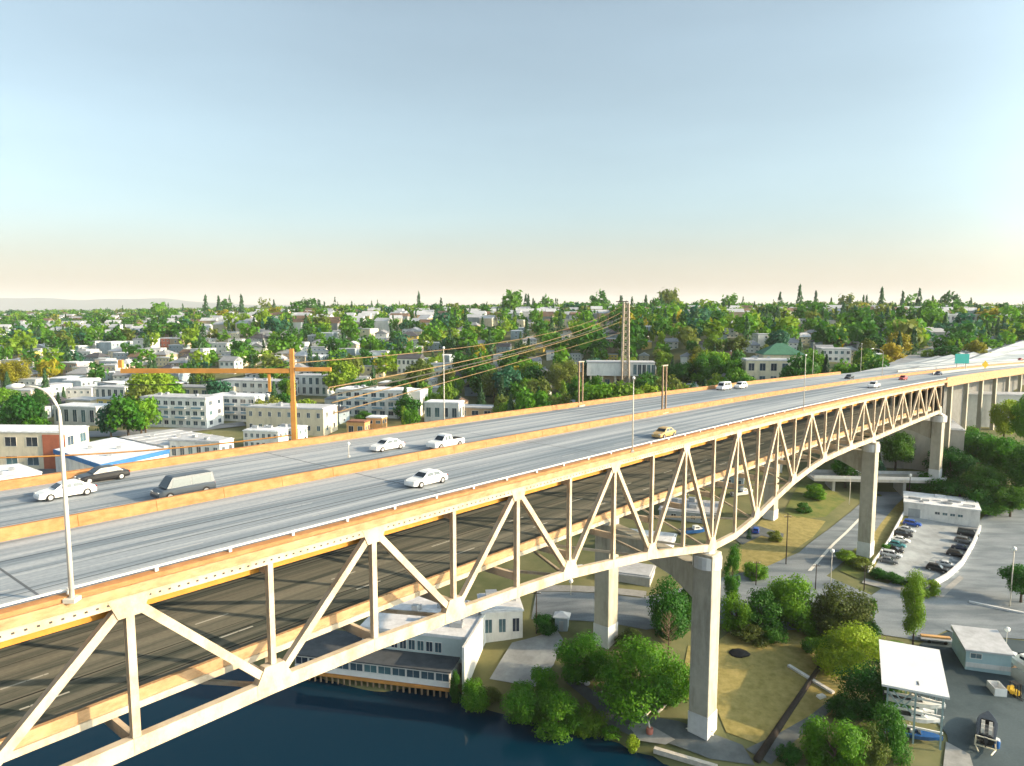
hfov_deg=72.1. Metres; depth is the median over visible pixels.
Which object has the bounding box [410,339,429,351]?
hillside house
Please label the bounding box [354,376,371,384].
hillside house
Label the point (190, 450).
window
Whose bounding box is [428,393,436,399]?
broadleaf tree
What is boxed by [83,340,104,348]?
hillside house
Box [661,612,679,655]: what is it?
bare tree
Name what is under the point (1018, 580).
broadleaf tree
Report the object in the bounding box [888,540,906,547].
hatchback car
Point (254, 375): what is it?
hillside house
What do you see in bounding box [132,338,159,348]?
hillside house
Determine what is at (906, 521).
suv car
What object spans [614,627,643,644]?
shrub
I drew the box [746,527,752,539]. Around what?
conifer tree
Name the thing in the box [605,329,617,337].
hillside house
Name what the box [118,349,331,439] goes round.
crane
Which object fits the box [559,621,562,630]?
door
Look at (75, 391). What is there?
hillside house
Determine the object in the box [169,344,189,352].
hillside house
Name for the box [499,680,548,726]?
shrub
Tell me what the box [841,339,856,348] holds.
hillside house
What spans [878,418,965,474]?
abutment
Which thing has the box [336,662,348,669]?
window
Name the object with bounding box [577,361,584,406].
sign posts
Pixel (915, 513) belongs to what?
garage door
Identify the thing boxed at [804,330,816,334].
hillside house
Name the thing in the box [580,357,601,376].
broadleaf tree
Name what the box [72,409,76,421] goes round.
window
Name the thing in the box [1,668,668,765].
water
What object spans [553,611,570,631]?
kiosk
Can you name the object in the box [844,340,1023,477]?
approach viaduct
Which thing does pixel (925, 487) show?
shrub
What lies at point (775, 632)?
shrub
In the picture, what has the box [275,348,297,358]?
hillside house
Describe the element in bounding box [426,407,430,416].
window
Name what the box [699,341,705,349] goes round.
hillside house
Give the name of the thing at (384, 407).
apartment building
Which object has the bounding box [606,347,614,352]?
hillside house
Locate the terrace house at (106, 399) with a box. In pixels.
[96,396,123,402]
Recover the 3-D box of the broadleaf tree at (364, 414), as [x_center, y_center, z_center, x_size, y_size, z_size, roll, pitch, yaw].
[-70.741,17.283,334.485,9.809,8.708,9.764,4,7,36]
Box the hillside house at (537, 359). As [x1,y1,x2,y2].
[527,356,541,364]
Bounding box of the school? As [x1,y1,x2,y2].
[943,313,979,326]
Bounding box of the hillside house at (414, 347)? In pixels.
[404,346,423,353]
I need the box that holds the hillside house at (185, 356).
[180,352,201,359]
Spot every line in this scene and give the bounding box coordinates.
[0,434,290,457]
[93,364,289,384]
[294,307,619,362]
[328,314,617,387]
[330,318,619,395]
[331,322,618,402]
[333,332,621,413]
[808,518,858,570]
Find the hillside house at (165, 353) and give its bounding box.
[155,349,178,358]
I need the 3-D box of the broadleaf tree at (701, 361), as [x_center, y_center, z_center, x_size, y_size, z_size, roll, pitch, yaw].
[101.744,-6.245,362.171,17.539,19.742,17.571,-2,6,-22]
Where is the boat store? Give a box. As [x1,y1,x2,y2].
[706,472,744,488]
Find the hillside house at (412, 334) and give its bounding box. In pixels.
[402,330,418,342]
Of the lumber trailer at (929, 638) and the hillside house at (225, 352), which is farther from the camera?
the hillside house at (225, 352)
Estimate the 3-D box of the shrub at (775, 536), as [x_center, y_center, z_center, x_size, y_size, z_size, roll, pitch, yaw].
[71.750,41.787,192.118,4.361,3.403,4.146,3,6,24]
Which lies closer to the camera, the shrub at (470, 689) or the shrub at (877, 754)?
the shrub at (877, 754)
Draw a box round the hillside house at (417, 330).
[406,326,423,335]
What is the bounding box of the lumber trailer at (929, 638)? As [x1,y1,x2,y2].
[918,633,951,644]
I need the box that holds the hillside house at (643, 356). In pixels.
[638,352,648,359]
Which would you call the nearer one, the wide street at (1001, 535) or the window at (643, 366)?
the wide street at (1001, 535)
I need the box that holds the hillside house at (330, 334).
[320,332,338,339]
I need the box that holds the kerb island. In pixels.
[969,600,1023,613]
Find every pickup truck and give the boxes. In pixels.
[426,433,464,447]
[867,381,879,387]
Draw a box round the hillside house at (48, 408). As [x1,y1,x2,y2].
[45,406,50,417]
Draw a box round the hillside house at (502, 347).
[496,342,511,352]
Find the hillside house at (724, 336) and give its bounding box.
[717,332,727,339]
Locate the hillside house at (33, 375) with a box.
[28,372,40,376]
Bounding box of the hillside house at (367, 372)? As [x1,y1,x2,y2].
[359,365,384,377]
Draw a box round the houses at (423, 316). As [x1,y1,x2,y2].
[0,305,1022,343]
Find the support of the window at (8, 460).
in the apartment building at (28, 440)
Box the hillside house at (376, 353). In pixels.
[369,350,389,356]
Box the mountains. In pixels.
[0,298,297,311]
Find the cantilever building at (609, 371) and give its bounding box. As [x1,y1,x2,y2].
[586,360,654,388]
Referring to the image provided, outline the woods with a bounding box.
[0,284,1023,385]
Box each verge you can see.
[723,513,824,575]
[840,548,872,577]
[873,500,907,566]
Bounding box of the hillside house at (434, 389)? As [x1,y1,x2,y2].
[431,386,440,393]
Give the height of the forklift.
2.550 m
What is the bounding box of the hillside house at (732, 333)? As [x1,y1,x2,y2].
[724,329,737,337]
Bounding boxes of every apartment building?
[0,424,88,468]
[140,392,223,427]
[213,391,269,421]
[217,377,297,395]
[246,402,337,435]
[295,373,334,395]
[335,385,412,418]
[740,356,794,379]
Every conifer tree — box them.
[3,371,11,392]
[40,403,50,424]
[41,368,49,387]
[51,392,61,416]
[61,386,66,397]
[191,373,195,383]
[270,381,277,399]
[270,385,276,399]
[398,385,407,418]
[453,382,459,399]
[476,383,486,404]
[495,375,507,399]
[507,393,514,410]
[686,370,700,385]
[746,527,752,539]
[797,339,802,351]
[821,354,829,372]
[896,330,906,357]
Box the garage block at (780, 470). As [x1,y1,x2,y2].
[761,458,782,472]
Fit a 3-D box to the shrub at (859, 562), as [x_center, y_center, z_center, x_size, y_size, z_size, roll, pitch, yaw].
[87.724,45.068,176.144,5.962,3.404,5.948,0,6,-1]
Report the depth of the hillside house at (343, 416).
343.81 m
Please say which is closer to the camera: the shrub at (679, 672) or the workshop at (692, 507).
the shrub at (679, 672)
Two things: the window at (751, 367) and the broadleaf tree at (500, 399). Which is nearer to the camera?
the broadleaf tree at (500, 399)
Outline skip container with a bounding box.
[987,680,1006,696]
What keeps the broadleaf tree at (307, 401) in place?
on the ground at (927, 753)
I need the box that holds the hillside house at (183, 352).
[179,348,191,357]
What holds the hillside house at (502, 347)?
on the ground at (927, 753)
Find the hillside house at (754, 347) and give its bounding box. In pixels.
[742,339,760,352]
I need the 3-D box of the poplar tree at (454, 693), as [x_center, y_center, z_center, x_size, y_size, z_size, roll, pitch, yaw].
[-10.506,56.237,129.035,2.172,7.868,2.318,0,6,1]
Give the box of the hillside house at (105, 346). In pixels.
[99,341,127,353]
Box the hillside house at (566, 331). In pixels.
[563,327,571,335]
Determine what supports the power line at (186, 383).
attached to the crane
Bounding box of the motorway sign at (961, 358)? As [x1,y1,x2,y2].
[955,354,969,368]
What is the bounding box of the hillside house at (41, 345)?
[36,343,48,347]
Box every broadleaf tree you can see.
[0,359,32,383]
[0,387,19,403]
[0,391,43,424]
[0,396,39,407]
[0,400,14,414]
[0,410,16,424]
[21,415,51,424]
[30,387,51,405]
[30,401,47,424]
[93,402,125,437]
[104,393,146,435]
[123,385,156,401]
[125,373,152,391]
[130,373,172,393]
[134,398,157,433]
[135,396,162,432]
[164,374,185,393]
[187,374,203,383]
[195,366,215,379]
[203,377,214,383]
[205,378,233,393]
[253,396,280,404]
[259,367,278,378]
[276,378,296,393]
[276,393,290,402]
[298,398,316,403]
[322,357,359,390]
[344,378,371,386]
[354,410,372,418]
[390,378,408,386]
[393,394,422,417]
[402,408,420,423]
[404,358,435,387]
[417,381,432,392]
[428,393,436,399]
[435,383,458,399]
[440,369,455,383]
[449,375,464,393]
[457,353,488,380]
[469,363,494,398]
[480,368,500,402]
[491,365,523,396]
[491,394,515,412]
[493,401,515,412]
[506,381,523,399]
[514,386,552,409]
[519,377,536,387]
[520,361,542,379]
[523,364,549,384]
[525,376,551,395]
[545,358,580,389]
[546,393,561,400]
[547,392,572,404]
[565,375,585,399]
[575,381,618,401]
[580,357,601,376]
[588,375,604,386]
[600,380,643,398]
[629,374,655,389]
[635,371,658,385]
[640,382,672,392]
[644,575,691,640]
[652,349,664,359]
[653,374,683,389]
[655,351,673,362]
[656,357,670,369]
[657,366,671,382]
[664,362,695,383]
[680,383,690,388]
[685,340,698,349]
[686,354,697,370]
[687,346,701,357]
[689,371,704,385]
[692,352,723,383]
[702,333,724,351]
[706,350,730,373]
[707,373,727,384]
[722,358,743,377]
[725,367,746,382]
[726,336,751,354]
[731,349,747,359]
[733,374,752,382]
[764,329,789,345]
[779,352,820,377]
[802,347,824,373]
[830,459,860,487]
[831,359,861,372]
[851,354,876,366]
[852,348,875,363]
[855,354,889,403]
[858,338,877,351]
[859,334,885,352]
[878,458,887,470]
[879,430,915,470]
[880,342,906,360]
[882,355,894,362]
[886,332,912,352]
[920,349,934,356]
[921,446,979,479]
[933,344,960,355]
[944,339,962,352]
[958,463,1010,495]
[963,430,994,465]
[964,339,991,352]
[965,425,979,433]
[976,434,1023,484]
[988,399,1018,437]
[992,485,1023,516]
[997,563,1023,602]
[1001,444,1023,488]
[1007,394,1023,438]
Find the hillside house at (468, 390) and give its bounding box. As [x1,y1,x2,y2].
[464,384,477,395]
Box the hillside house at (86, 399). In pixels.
[65,396,98,402]
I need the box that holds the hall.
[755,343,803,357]
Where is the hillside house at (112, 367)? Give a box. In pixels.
[102,364,127,371]
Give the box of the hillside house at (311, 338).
[307,335,316,343]
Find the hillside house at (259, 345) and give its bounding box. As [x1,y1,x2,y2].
[251,341,267,352]
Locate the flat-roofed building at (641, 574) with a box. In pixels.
[618,563,655,586]
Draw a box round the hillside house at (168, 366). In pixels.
[160,364,176,367]
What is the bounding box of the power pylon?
[616,301,630,385]
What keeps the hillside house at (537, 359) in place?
on the ground at (927, 753)
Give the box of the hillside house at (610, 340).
[606,338,615,343]
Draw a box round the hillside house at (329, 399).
[324,391,335,403]
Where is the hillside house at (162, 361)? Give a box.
[155,356,176,365]
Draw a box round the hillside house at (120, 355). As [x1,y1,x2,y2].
[113,352,128,359]
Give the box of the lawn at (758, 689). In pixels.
[681,630,845,742]
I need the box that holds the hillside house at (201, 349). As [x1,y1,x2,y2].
[190,348,216,354]
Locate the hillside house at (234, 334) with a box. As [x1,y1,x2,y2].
[218,332,238,341]
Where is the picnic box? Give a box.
[816,693,826,698]
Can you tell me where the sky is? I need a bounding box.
[0,0,1023,306]
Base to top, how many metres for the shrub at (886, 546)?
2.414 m
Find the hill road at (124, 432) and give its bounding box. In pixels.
[89,422,245,436]
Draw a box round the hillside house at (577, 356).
[569,353,583,359]
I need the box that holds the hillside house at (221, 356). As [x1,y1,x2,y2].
[218,354,247,367]
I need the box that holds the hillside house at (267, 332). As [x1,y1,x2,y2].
[257,328,271,335]
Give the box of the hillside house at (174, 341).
[170,338,191,348]
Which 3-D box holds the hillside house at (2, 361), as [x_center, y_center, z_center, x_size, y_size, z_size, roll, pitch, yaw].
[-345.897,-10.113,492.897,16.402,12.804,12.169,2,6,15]
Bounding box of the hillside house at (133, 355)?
[127,352,151,365]
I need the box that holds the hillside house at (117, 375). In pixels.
[112,371,129,380]
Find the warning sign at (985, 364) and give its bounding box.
[982,361,988,371]
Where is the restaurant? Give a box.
[295,596,484,697]
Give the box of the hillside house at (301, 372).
[299,371,320,373]
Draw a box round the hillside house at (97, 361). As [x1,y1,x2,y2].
[94,358,116,364]
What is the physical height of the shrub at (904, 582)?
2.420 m
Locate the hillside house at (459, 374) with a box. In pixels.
[455,371,466,382]
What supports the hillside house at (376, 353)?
on the ground at (927, 753)
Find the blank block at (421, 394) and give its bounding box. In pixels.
[408,388,427,415]
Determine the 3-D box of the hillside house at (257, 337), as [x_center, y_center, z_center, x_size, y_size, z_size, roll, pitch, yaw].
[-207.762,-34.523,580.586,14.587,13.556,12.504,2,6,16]
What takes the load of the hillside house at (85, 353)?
on the ground at (927, 753)
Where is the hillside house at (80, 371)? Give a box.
[65,366,90,376]
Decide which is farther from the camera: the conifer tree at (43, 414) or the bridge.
the conifer tree at (43, 414)
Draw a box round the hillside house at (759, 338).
[752,333,772,347]
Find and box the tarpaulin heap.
[729,648,749,657]
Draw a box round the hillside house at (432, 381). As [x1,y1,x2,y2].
[424,378,437,387]
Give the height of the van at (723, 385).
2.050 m
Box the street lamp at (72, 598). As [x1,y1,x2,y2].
[6,383,81,603]
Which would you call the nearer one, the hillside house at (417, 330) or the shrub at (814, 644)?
the shrub at (814, 644)
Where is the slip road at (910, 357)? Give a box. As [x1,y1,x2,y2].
[885,344,946,368]
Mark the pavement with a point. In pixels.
(631, 592)
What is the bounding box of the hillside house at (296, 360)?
[284,359,299,365]
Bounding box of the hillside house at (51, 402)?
[46,395,67,415]
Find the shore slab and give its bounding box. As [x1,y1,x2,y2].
[628,722,674,743]
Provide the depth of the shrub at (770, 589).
155.99 m
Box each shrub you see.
[459,677,490,712]
[477,686,501,703]
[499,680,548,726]
[530,664,558,698]
[531,688,585,744]
[533,612,558,635]
[552,629,613,685]
[572,702,609,738]
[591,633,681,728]
[600,724,621,740]
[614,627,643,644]
[625,734,639,753]
[654,658,689,707]
[720,590,753,634]
[730,622,769,647]
[734,587,787,631]
[742,561,769,580]
[759,620,789,644]
[765,572,817,632]
[765,581,786,600]
[767,530,782,541]
[773,741,802,765]
[794,502,812,513]
[799,714,871,765]
[800,636,813,653]
[801,618,820,637]
[803,483,826,499]
[804,580,878,638]
[809,635,832,661]
[810,620,884,680]
[823,685,865,723]
[832,659,913,725]
[834,548,856,564]
[841,616,882,639]
[847,720,891,765]
[851,556,874,569]
[860,701,914,765]
[869,567,888,579]
[872,640,902,662]
[881,543,890,548]
[883,571,902,583]
[898,576,912,584]
[906,471,951,493]
[918,575,940,598]
[930,478,994,511]
[931,488,949,495]
[971,486,1023,515]
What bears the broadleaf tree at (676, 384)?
on the ground at (927, 753)
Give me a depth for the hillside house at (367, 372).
452.75 m
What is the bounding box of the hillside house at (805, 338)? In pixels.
[796,332,810,343]
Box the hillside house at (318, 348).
[308,346,327,351]
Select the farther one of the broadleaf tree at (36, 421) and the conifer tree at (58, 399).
the conifer tree at (58, 399)
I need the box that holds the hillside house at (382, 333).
[374,329,389,339]
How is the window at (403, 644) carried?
in the restaurant
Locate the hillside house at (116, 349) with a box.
[107,345,126,357]
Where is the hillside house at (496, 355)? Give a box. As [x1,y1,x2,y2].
[493,354,501,362]
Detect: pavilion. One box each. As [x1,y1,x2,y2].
[52,402,109,425]
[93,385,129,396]
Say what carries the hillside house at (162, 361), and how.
on the ground at (927, 753)
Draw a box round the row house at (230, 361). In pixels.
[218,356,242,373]
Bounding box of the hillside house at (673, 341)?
[664,337,678,349]
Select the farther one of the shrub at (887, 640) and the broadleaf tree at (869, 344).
the broadleaf tree at (869, 344)
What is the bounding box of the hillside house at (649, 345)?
[642,340,651,349]
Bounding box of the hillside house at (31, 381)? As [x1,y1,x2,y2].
[14,377,48,388]
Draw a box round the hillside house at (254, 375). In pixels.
[245,373,275,378]
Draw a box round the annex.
[477,589,523,642]
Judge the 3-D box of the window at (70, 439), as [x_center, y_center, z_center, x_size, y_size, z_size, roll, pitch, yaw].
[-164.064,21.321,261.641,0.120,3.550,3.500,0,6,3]
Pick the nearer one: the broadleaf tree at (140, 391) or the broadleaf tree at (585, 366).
the broadleaf tree at (140, 391)
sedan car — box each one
[33,479,96,500]
[74,464,129,482]
[369,437,404,451]
[404,468,447,487]
[652,426,675,437]
[844,374,853,378]
[878,556,898,564]
[888,545,904,553]
[891,535,910,542]
[897,525,915,532]
[935,560,955,567]
[951,543,971,550]
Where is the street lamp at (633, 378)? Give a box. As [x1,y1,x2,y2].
[631,376,634,452]
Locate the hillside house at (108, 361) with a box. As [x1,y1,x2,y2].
[99,360,117,363]
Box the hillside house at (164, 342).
[160,337,171,346]
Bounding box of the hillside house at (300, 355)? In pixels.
[294,351,309,361]
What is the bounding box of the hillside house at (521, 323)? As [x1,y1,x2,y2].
[516,320,524,326]
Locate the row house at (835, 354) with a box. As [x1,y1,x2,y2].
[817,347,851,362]
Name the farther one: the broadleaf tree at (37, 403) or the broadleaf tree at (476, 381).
the broadleaf tree at (476, 381)
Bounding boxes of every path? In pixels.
[567,682,754,764]
[746,701,830,763]
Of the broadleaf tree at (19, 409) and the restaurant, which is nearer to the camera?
the restaurant
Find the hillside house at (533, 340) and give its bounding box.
[522,335,536,344]
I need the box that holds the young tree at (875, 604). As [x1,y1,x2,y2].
[868,598,877,618]
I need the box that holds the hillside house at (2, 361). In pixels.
[0,359,33,367]
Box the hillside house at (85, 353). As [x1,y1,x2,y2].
[77,351,99,360]
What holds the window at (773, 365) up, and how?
in the apartment building at (768, 367)
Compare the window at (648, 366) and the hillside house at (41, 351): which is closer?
the window at (648, 366)
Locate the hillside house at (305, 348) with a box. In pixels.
[295,346,307,351]
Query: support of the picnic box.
on the lawn at (758, 689)
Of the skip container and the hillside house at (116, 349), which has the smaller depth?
the skip container
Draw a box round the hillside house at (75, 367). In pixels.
[71,366,96,370]
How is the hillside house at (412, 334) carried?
on the ground at (927, 753)
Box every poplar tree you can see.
[286,379,290,396]
[401,406,406,424]
[449,669,460,702]
[559,380,567,395]
[681,588,691,628]
[723,339,728,351]
[723,543,741,614]
[900,568,926,644]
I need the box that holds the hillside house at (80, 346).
[70,345,89,348]
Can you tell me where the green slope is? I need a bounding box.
[784,477,844,517]
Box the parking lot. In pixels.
[872,517,977,584]
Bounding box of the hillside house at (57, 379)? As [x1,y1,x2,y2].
[49,375,85,382]
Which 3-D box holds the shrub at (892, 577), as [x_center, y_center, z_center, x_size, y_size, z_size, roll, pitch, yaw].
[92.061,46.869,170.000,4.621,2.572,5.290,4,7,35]
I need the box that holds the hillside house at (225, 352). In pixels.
[221,351,230,354]
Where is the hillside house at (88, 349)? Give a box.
[79,349,98,350]
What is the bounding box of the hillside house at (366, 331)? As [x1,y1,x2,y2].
[359,328,377,336]
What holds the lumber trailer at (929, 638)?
on the boat yard at (972, 698)
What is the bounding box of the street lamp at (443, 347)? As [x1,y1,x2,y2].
[442,346,445,424]
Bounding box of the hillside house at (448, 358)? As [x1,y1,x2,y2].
[442,354,454,361]
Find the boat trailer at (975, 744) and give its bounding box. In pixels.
[974,733,996,755]
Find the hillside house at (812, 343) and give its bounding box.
[809,340,822,347]
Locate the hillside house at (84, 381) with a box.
[62,377,100,386]
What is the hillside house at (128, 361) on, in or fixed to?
on the ground at (927, 753)
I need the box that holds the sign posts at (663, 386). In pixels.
[661,365,667,413]
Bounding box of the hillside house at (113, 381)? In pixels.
[97,380,128,385]
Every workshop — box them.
[168,435,233,456]
[625,528,676,552]
[658,496,718,523]
[903,491,981,527]
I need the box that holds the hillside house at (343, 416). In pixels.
[337,404,350,423]
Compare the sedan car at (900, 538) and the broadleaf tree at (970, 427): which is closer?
the sedan car at (900, 538)
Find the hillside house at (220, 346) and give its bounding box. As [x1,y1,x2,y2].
[209,342,231,353]
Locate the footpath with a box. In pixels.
[735,524,783,543]
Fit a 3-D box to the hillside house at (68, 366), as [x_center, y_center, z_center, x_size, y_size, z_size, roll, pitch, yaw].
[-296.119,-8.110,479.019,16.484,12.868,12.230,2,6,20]
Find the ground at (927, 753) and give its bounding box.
[1,317,1023,765]
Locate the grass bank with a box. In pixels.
[89,432,210,441]
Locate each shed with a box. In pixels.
[0,463,41,479]
[346,419,370,431]
[366,415,386,428]
[424,399,463,421]
[464,404,493,416]
[951,625,1014,675]
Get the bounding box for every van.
[150,469,215,498]
[716,381,731,389]
[957,527,978,536]
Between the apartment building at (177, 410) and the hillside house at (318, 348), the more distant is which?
the hillside house at (318, 348)
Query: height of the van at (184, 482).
2.050 m
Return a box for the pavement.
[538,585,645,596]
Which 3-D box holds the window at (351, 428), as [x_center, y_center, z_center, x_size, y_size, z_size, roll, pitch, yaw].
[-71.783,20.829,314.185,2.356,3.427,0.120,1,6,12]
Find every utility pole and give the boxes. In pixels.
[532,591,540,633]
[785,516,787,563]
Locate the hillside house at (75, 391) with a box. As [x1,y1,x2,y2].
[66,386,94,397]
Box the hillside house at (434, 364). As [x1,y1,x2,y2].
[430,362,453,376]
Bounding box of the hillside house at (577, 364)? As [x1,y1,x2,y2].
[569,359,582,371]
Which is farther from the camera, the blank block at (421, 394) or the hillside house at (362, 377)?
the hillside house at (362, 377)
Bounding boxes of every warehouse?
[53,437,169,471]
[119,429,223,456]
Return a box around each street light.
[830,549,833,582]
[1009,547,1016,605]
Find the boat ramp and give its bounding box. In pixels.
[943,742,972,765]
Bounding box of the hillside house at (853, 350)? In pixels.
[842,345,857,355]
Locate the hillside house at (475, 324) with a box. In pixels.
[471,322,480,325]
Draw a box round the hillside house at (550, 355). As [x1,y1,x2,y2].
[546,350,557,360]
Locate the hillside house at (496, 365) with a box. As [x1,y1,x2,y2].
[491,363,501,369]
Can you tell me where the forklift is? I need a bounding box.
[1007,680,1023,700]
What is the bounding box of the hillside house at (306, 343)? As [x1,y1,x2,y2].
[292,342,309,345]
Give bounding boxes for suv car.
[734,381,747,388]
[881,548,902,558]
[894,529,912,537]
[902,518,921,526]
[926,562,948,572]
[946,548,967,557]
[954,535,972,543]
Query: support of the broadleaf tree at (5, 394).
on the ground at (927, 753)
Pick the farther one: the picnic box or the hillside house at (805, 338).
the hillside house at (805, 338)
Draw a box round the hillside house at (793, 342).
[788,337,802,349]
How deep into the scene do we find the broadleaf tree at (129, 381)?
365.17 m
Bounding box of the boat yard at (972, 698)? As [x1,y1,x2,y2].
[913,632,1023,765]
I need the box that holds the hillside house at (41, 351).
[18,350,42,357]
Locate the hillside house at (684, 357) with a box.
[680,352,691,363]
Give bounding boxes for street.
[531,553,945,640]
[772,491,902,577]
[872,509,1023,638]
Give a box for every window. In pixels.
[4,437,16,445]
[6,456,17,463]
[26,437,37,446]
[27,457,38,465]
[64,409,68,421]
[67,435,73,445]
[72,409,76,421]
[80,432,85,441]
[81,410,85,421]
[89,410,94,422]
[171,445,176,455]
[180,446,184,454]
[188,447,192,453]
[295,656,307,663]
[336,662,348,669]
[349,426,353,431]
[350,662,362,671]
[364,664,376,673]
[378,665,390,674]
[392,667,405,676]
[399,639,406,648]
[406,669,419,678]
[408,639,414,649]
[417,640,423,650]
[421,671,434,680]
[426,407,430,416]
[426,641,432,651]
[435,408,439,416]
[435,642,441,652]
[435,672,448,681]
[443,408,447,416]
[452,408,456,417]
[485,619,491,633]
[499,618,505,632]
[512,618,519,631]
[633,364,636,374]
[642,365,645,373]
[647,365,650,373]
[651,365,654,374]
[748,363,754,370]
[759,363,765,370]
[771,363,776,370]
[970,652,981,659]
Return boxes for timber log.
[753,663,821,762]
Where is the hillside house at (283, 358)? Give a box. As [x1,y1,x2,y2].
[275,354,287,360]
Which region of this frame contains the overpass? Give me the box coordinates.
[806,470,946,496]
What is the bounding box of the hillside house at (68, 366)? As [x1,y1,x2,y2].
[60,361,92,374]
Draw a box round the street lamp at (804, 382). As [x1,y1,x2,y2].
[803,354,806,409]
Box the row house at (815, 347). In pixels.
[812,345,833,352]
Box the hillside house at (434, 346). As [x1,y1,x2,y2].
[430,342,447,351]
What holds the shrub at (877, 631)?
on the ground at (927, 753)
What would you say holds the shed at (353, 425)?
on the ground at (927, 753)
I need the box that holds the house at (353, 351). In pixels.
[339,348,360,355]
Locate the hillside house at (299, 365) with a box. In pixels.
[295,363,309,374]
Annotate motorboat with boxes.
[679,525,704,534]
[730,488,752,496]
[883,690,945,708]
[887,723,942,740]
[899,708,939,722]
[901,705,936,714]
[976,711,997,746]
[1012,651,1023,670]
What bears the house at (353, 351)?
on the ground at (927, 753)
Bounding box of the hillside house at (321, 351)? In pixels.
[311,350,328,356]
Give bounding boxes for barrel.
[646,720,652,734]
[992,737,1000,748]
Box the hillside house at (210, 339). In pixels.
[206,338,216,341]
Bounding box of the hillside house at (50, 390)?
[12,387,54,396]
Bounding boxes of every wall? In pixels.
[653,746,717,765]
[867,511,903,572]
[935,525,980,583]
[941,391,1023,426]
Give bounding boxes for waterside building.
[242,425,288,445]
[277,423,307,439]
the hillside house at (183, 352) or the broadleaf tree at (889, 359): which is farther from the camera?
the hillside house at (183, 352)
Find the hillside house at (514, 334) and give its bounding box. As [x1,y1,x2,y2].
[511,330,522,339]
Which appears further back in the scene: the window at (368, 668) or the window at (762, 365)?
the window at (762, 365)
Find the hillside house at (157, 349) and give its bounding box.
[142,347,166,353]
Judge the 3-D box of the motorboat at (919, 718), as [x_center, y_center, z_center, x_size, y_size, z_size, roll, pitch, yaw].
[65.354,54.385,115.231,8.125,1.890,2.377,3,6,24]
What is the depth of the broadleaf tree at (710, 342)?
411.39 m
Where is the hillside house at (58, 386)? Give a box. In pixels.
[31,382,72,396]
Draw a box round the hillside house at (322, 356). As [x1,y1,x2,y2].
[305,354,327,366]
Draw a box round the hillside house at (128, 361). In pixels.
[114,358,137,367]
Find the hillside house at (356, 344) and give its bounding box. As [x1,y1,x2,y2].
[347,340,359,347]
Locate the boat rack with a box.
[879,639,949,749]
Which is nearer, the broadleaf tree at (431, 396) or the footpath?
the footpath
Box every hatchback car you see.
[752,527,759,533]
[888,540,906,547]
[898,375,907,379]
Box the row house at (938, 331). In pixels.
[926,328,949,341]
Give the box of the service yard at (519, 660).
[490,631,562,686]
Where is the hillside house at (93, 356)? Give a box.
[84,351,110,361]
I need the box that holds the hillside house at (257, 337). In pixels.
[249,333,267,343]
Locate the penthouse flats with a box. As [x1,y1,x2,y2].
[181,384,228,393]
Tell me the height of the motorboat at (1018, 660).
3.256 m
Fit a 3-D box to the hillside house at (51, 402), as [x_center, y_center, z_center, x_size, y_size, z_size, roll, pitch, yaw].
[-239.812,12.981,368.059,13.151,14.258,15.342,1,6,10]
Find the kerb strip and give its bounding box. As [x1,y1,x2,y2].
[862,575,963,596]
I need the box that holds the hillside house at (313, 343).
[311,339,322,345]
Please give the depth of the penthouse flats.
385.90 m
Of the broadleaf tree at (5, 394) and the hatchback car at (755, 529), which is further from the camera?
the broadleaf tree at (5, 394)
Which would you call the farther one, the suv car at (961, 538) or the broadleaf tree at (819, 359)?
the broadleaf tree at (819, 359)
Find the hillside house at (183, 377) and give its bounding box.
[167,373,191,382]
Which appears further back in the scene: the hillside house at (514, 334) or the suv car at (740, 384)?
the hillside house at (514, 334)
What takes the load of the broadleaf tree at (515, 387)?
on the ground at (927, 753)
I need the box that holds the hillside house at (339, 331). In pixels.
[329,330,346,338]
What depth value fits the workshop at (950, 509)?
213.28 m
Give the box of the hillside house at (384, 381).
[378,380,390,386]
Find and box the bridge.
[0,372,947,765]
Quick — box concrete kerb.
[787,664,834,693]
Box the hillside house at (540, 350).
[535,344,544,352]
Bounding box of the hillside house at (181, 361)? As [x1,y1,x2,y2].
[168,357,190,366]
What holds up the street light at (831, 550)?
on the ground at (927, 753)
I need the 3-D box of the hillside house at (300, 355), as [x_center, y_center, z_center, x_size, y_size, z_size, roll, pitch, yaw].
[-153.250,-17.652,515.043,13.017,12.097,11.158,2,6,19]
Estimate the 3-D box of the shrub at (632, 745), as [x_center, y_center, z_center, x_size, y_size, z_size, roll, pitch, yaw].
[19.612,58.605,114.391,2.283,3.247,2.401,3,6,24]
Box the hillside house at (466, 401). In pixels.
[458,397,468,403]
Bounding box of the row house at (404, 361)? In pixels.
[396,353,424,374]
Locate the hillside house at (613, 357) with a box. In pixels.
[603,353,617,359]
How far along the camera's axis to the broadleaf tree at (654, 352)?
421.84 m
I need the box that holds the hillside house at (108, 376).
[103,371,114,380]
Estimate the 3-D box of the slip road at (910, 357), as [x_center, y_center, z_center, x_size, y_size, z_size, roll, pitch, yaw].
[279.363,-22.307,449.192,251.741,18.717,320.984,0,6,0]
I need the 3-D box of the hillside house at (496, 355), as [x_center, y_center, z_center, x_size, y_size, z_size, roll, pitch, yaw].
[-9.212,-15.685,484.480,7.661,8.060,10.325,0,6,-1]
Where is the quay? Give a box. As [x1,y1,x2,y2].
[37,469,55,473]
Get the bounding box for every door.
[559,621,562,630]
[908,508,919,517]
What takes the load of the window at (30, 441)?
in the apartment building at (28, 440)
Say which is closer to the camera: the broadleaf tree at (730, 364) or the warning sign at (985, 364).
the warning sign at (985, 364)

